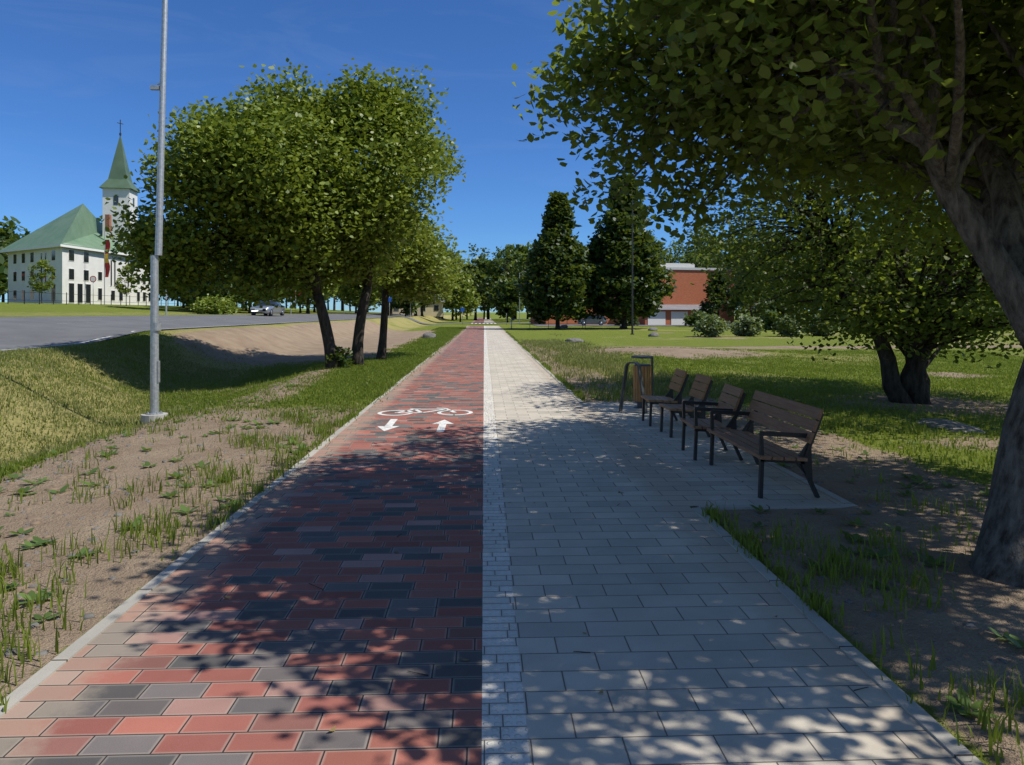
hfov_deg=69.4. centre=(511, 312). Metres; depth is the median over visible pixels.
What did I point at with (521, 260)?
tree
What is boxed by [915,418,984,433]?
flat stone slab
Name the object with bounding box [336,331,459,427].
kerb fringe
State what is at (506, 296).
tree
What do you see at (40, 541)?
broadleaf weeds
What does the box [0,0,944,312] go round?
sky
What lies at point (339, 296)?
belt tree
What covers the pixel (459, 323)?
path
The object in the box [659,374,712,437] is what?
bench
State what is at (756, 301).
tree
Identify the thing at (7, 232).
tree line
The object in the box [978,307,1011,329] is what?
bush
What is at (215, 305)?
roadside hedge
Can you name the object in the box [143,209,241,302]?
tree
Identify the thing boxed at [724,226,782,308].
tree
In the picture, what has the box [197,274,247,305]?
belt tree
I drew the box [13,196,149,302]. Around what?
church windows
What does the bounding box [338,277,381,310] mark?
tree
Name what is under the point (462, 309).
cycle route sign
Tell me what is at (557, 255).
tree
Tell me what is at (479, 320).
cycle path
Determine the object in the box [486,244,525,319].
tree
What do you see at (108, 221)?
church chimney
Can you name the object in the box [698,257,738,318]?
tree
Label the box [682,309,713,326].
bush
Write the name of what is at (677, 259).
tree
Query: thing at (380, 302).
belt tree
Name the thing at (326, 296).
tree
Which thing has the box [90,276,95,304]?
no entry sign
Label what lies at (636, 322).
bush
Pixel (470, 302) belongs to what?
tree
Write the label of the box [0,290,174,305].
church fence
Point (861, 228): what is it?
tree line
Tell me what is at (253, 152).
tree
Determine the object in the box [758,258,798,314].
tree
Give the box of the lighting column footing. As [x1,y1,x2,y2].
[141,412,167,423]
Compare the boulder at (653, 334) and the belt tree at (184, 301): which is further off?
the belt tree at (184, 301)
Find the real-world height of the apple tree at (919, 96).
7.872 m
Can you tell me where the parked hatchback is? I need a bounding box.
[577,315,606,324]
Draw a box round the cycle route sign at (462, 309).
[461,307,464,324]
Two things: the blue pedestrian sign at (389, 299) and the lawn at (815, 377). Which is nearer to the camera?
the lawn at (815, 377)
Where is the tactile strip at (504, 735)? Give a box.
[482,326,530,764]
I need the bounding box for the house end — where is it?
[392,294,443,316]
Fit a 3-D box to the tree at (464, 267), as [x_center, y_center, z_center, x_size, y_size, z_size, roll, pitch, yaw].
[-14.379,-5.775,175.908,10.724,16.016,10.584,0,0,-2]
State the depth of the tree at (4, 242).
135.12 m
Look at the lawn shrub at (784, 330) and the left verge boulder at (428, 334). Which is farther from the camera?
the lawn shrub at (784, 330)
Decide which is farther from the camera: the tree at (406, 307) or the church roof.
the tree at (406, 307)
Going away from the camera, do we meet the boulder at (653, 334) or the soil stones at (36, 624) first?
the soil stones at (36, 624)
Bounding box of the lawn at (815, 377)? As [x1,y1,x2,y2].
[529,346,1023,545]
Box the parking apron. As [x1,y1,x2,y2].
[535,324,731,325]
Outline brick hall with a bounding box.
[531,263,733,324]
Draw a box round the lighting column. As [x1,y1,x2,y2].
[150,0,167,413]
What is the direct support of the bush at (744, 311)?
on the ground at (978, 600)
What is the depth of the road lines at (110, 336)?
26.87 m
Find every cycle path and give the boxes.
[0,326,483,764]
[472,317,483,322]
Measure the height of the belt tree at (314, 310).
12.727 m
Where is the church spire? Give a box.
[99,135,140,192]
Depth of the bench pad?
8.93 m
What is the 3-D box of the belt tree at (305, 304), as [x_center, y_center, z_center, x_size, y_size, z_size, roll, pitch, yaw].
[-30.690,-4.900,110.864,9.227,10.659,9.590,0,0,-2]
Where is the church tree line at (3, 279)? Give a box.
[0,254,7,296]
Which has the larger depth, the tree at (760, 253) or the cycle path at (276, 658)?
the tree at (760, 253)
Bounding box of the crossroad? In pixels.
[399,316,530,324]
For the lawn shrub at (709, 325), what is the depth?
55.03 m
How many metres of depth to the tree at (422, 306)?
149.19 m
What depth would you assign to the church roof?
89.90 m
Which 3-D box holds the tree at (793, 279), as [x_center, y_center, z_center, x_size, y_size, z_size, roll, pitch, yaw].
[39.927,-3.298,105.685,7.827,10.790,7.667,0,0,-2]
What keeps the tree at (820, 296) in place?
on the ground at (978, 600)
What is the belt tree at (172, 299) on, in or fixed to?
on the ground at (978, 600)
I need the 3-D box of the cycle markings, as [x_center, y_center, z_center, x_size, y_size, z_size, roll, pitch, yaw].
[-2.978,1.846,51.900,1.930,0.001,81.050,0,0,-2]
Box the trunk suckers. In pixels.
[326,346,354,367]
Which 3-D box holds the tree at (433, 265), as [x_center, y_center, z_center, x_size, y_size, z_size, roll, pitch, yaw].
[-4.240,-2.471,30.252,5.804,9.092,7.490,0,0,-2]
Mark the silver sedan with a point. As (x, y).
(269, 310)
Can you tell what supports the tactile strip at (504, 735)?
on the ground at (978, 600)
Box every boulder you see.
[423,332,435,337]
[565,338,583,342]
[648,327,657,330]
[648,332,658,336]
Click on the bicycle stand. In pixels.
(625, 380)
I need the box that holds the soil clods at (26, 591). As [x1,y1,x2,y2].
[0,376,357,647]
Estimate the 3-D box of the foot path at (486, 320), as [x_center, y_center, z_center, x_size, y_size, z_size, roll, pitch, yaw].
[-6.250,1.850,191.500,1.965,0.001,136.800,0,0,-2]
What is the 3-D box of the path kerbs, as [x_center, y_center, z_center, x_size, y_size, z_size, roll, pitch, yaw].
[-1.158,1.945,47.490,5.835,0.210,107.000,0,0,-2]
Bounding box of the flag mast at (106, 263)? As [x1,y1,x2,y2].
[104,228,109,303]
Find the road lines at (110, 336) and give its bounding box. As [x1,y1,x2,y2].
[6,315,343,349]
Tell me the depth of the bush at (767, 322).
76.53 m
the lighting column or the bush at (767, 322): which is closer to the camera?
the lighting column
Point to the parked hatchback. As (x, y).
(590, 320)
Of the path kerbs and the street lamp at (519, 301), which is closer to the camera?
the path kerbs
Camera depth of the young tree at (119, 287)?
84.09 m
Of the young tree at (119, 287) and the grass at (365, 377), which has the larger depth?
the young tree at (119, 287)
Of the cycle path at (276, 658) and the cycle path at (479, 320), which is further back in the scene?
the cycle path at (479, 320)
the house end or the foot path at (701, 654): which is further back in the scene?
the house end
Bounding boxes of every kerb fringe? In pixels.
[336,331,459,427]
[506,331,587,399]
[701,502,851,628]
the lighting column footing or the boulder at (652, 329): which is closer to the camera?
the lighting column footing
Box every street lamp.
[165,217,166,314]
[519,271,525,322]
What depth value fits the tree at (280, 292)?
86.72 m
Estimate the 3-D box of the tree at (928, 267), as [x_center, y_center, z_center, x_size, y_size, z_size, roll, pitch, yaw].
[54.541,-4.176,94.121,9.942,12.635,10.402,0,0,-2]
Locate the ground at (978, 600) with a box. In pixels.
[0,302,1023,764]
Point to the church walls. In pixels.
(62, 263)
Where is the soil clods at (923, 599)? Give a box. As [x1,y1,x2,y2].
[592,398,1019,712]
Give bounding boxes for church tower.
[103,188,136,245]
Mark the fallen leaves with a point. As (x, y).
(333, 728)
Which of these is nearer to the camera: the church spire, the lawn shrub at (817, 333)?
the lawn shrub at (817, 333)
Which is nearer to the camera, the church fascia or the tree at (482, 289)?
the church fascia
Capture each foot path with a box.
[484,317,494,322]
[486,326,961,764]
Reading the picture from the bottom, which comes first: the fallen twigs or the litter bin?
the fallen twigs
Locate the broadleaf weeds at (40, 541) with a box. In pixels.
[0,370,347,622]
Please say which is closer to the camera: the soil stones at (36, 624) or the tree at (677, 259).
the soil stones at (36, 624)
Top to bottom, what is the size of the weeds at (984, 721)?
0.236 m
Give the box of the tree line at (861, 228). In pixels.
[847,223,1001,307]
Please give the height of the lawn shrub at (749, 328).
2.177 m
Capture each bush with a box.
[610,313,639,325]
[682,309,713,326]
[730,305,760,319]
[759,309,781,329]
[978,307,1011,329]
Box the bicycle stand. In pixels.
[618,362,647,413]
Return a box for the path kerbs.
[0,326,984,764]
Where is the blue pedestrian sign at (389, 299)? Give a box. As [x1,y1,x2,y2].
[388,297,391,318]
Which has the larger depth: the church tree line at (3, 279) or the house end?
the house end
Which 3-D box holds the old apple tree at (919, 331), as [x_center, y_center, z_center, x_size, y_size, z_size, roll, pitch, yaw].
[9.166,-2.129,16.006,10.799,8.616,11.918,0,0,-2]
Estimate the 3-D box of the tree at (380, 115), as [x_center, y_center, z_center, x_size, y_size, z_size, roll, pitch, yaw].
[-5.658,-3.281,26.099,7.483,10.680,8.355,0,0,-2]
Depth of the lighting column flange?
14.28 m
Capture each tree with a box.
[0,236,23,293]
[26,259,55,303]
[98,58,384,368]
[114,264,136,305]
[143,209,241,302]
[159,289,181,305]
[180,297,192,306]
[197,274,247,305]
[214,230,282,312]
[245,58,456,364]
[249,261,287,300]
[283,267,342,313]
[288,285,333,311]
[309,292,337,311]
[333,279,374,313]
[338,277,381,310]
[360,136,478,359]
[373,294,393,314]
[389,291,421,316]
[419,293,440,315]
[440,272,481,321]
[443,256,472,320]
[450,243,499,319]
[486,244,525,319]
[487,275,524,321]
[509,253,527,300]
[511,0,1023,588]
[620,236,670,267]
[663,226,733,267]
[670,106,1023,403]
[680,238,718,267]
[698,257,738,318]
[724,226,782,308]
[731,252,775,316]
[732,229,804,304]
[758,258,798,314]
[765,258,808,313]
[797,213,881,314]
[798,272,850,315]
[824,244,882,312]
[876,239,942,302]
[907,237,981,301]
[922,264,985,317]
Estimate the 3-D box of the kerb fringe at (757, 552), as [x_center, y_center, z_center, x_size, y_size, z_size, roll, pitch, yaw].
[1.913,1.793,4.428,0.339,0.134,4.893,0,0,-2]
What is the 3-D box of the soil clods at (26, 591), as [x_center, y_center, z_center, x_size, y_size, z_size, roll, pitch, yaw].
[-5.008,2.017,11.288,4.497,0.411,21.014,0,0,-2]
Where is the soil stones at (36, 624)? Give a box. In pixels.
[1,375,340,656]
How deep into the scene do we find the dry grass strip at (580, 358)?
24.23 m
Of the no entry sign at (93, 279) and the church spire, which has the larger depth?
the church spire
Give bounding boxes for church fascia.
[0,244,128,255]
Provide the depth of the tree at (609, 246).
79.87 m
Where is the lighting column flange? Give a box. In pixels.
[146,323,162,414]
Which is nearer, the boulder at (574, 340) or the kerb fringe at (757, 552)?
the kerb fringe at (757, 552)
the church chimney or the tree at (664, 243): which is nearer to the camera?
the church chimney
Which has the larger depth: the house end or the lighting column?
the house end
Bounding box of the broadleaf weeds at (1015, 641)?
[590,394,1023,717]
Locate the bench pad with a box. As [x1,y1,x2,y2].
[581,403,842,505]
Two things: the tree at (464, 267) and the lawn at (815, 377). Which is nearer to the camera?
the lawn at (815, 377)
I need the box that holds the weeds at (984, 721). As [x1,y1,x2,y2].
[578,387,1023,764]
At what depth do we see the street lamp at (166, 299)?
56.99 m
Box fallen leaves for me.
[224,414,776,730]
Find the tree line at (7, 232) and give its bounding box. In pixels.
[0,215,818,319]
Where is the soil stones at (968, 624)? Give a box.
[590,398,1023,741]
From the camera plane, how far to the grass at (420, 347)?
40.41 m
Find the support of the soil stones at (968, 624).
on the ground at (978, 600)
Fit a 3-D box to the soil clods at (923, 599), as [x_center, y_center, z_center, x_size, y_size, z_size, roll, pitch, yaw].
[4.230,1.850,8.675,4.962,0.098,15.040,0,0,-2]
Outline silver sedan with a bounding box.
[250,300,284,315]
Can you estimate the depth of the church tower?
97.99 m
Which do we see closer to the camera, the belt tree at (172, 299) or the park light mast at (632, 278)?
the park light mast at (632, 278)
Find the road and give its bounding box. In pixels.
[0,313,420,350]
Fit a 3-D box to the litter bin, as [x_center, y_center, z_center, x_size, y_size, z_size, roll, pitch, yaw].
[2.531,1.350,14.366,0.428,1.000,0.430,0,0,-2]
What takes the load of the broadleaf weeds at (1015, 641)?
on the ground at (978, 600)
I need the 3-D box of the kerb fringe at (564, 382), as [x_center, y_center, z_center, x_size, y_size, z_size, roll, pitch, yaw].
[0.502,1.790,41.824,0.380,0.139,52.468,0,0,-2]
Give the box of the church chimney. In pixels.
[105,214,110,231]
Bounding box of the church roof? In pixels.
[0,204,135,252]
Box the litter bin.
[631,355,652,408]
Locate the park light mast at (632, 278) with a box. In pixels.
[631,195,648,334]
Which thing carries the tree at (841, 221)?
on the ground at (978, 600)
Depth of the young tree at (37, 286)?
72.01 m
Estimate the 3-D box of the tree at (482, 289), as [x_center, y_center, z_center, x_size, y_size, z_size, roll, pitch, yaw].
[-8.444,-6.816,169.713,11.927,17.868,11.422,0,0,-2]
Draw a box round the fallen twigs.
[256,419,867,690]
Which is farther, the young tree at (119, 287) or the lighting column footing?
the young tree at (119, 287)
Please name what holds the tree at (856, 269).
on the ground at (978, 600)
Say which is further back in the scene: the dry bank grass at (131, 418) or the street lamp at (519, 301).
the street lamp at (519, 301)
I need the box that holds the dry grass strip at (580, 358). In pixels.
[517,333,756,400]
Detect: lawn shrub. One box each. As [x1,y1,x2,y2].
[691,314,730,337]
[727,313,764,336]
[771,314,806,336]
[805,315,844,335]
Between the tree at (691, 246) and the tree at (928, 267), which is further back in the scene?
the tree at (691, 246)
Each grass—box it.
[0,330,426,560]
[0,334,308,466]
[365,327,465,357]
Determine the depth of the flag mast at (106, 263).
86.72 m
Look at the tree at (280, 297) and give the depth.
90.13 m
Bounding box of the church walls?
[8,243,149,304]
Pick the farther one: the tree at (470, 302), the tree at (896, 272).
the tree at (470, 302)
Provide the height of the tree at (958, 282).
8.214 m
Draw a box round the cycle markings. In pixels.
[377,408,472,431]

